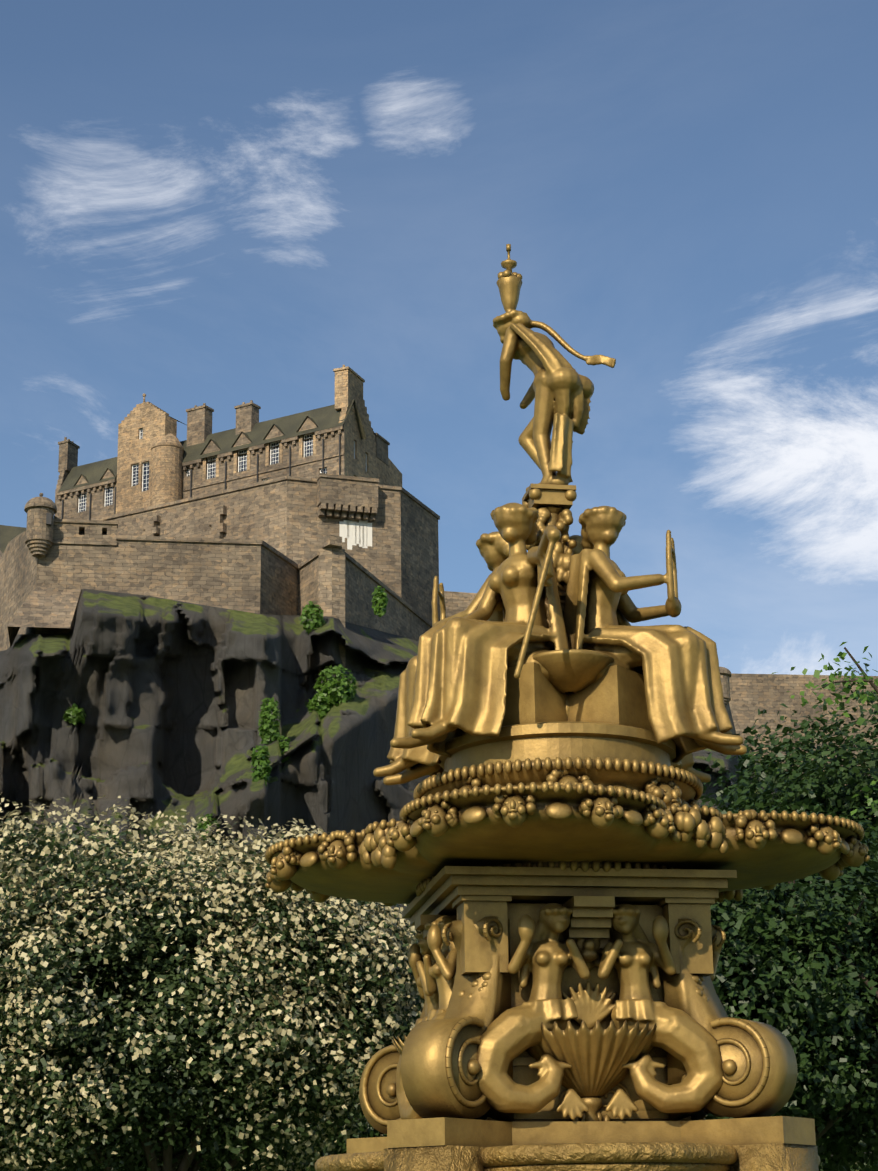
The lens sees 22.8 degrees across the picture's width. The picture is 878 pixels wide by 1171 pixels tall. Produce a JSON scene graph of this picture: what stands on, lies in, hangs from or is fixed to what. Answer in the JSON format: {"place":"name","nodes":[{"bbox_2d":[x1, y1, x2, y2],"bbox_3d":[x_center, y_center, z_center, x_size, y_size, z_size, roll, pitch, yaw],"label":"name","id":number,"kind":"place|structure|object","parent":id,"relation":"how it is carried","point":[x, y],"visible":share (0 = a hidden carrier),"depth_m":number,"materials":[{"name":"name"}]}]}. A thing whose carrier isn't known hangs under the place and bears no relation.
{"place":"outdoors","nodes":[
{"label":"outdoors","id":0,"kind":"place"},
{"bbox_2d":[0,365,877,1170],"bbox_3d":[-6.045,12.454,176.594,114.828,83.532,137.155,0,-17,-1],"label":"castle","id":1,"kind":"structure","parent":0,"point":[204,621],"depth_m":147.61,"materials":[{"name":"stone"}]},
{"bbox_2d":[0,0,877,675],"label":"sky","id":2,"kind":"structure","parent":0,"point":[222,205],"materials":[{"name":"blue"}]},
{"bbox_2d":[772,642,877,829],"bbox_3d":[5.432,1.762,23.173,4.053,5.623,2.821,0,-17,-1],"label":"tree twigs","id":3,"kind":"object","parent":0,"point":[863,680],"visible":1,"depth_m":22.76,"materials":[{"name":"green plant"}]},
{"label":"ground","id":4,"kind":"structure","parent":0,"visible":0},
{"bbox_2d":[1,826,136,882],"bbox_3d":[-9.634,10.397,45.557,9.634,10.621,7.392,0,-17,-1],"label":"bush","id":5,"kind":"object","parent":4,"relation":"on","point":[78,827],"depth_m":46.66,"materials":[{"name":"green plant"}]},
{"bbox_2d":[0,792,423,1170],"bbox_3d":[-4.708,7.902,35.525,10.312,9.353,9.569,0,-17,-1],"label":"flowering bush","id":6,"kind":"object","parent":4,"relation":"on","point":[183,1003],"visible":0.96,"depth_m":33.46,"materials":[{"name":"white plant"}]},
{"bbox_2d":[203,913,424,1170],"bbox_3d":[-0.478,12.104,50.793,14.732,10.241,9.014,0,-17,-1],"label":"bush","id":7,"kind":"object","parent":4,"relation":"on","point":[341,1143],"depth_m":48.34,"materials":[{"name":"green plant"}]},
{"bbox_2d":[265,244,869,1170],"bbox_3d":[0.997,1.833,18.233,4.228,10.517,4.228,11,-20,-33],"label":"fountain","id":8,"kind":"object","parent":4,"relation":"on","point":[557,860],"visible":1,"depth_m":17.01,"materials":[{"name":"gold metal"}]},
{"bbox_2d":[695,663,877,1126],"bbox_3d":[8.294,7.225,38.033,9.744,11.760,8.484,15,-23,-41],"label":"dark tree","id":9,"kind":"object","parent":4,"relation":"on","point":[830,781],"visible":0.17,"depth_m":36.98,"materials":[{"name":"green plant"}]},
{"bbox_2d":[698,791,877,1170],"bbox_3d":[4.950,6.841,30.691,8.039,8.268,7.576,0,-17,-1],"label":"bush","id":10,"kind":"object","parent":4,"relation":"on","point":[797,966],"visible":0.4,"depth_m":28.78,"materials":[{"name":"green plant"}]},
{"bbox_2d":[819,1124,877,1170],"bbox_3d":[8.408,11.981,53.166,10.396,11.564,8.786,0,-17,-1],"label":"bush","id":11,"kind":"object","parent":4,"relation":"on","point":[859,1167],"depth_m":51.11,"materials":[{"name":"green plant"}]}
]}

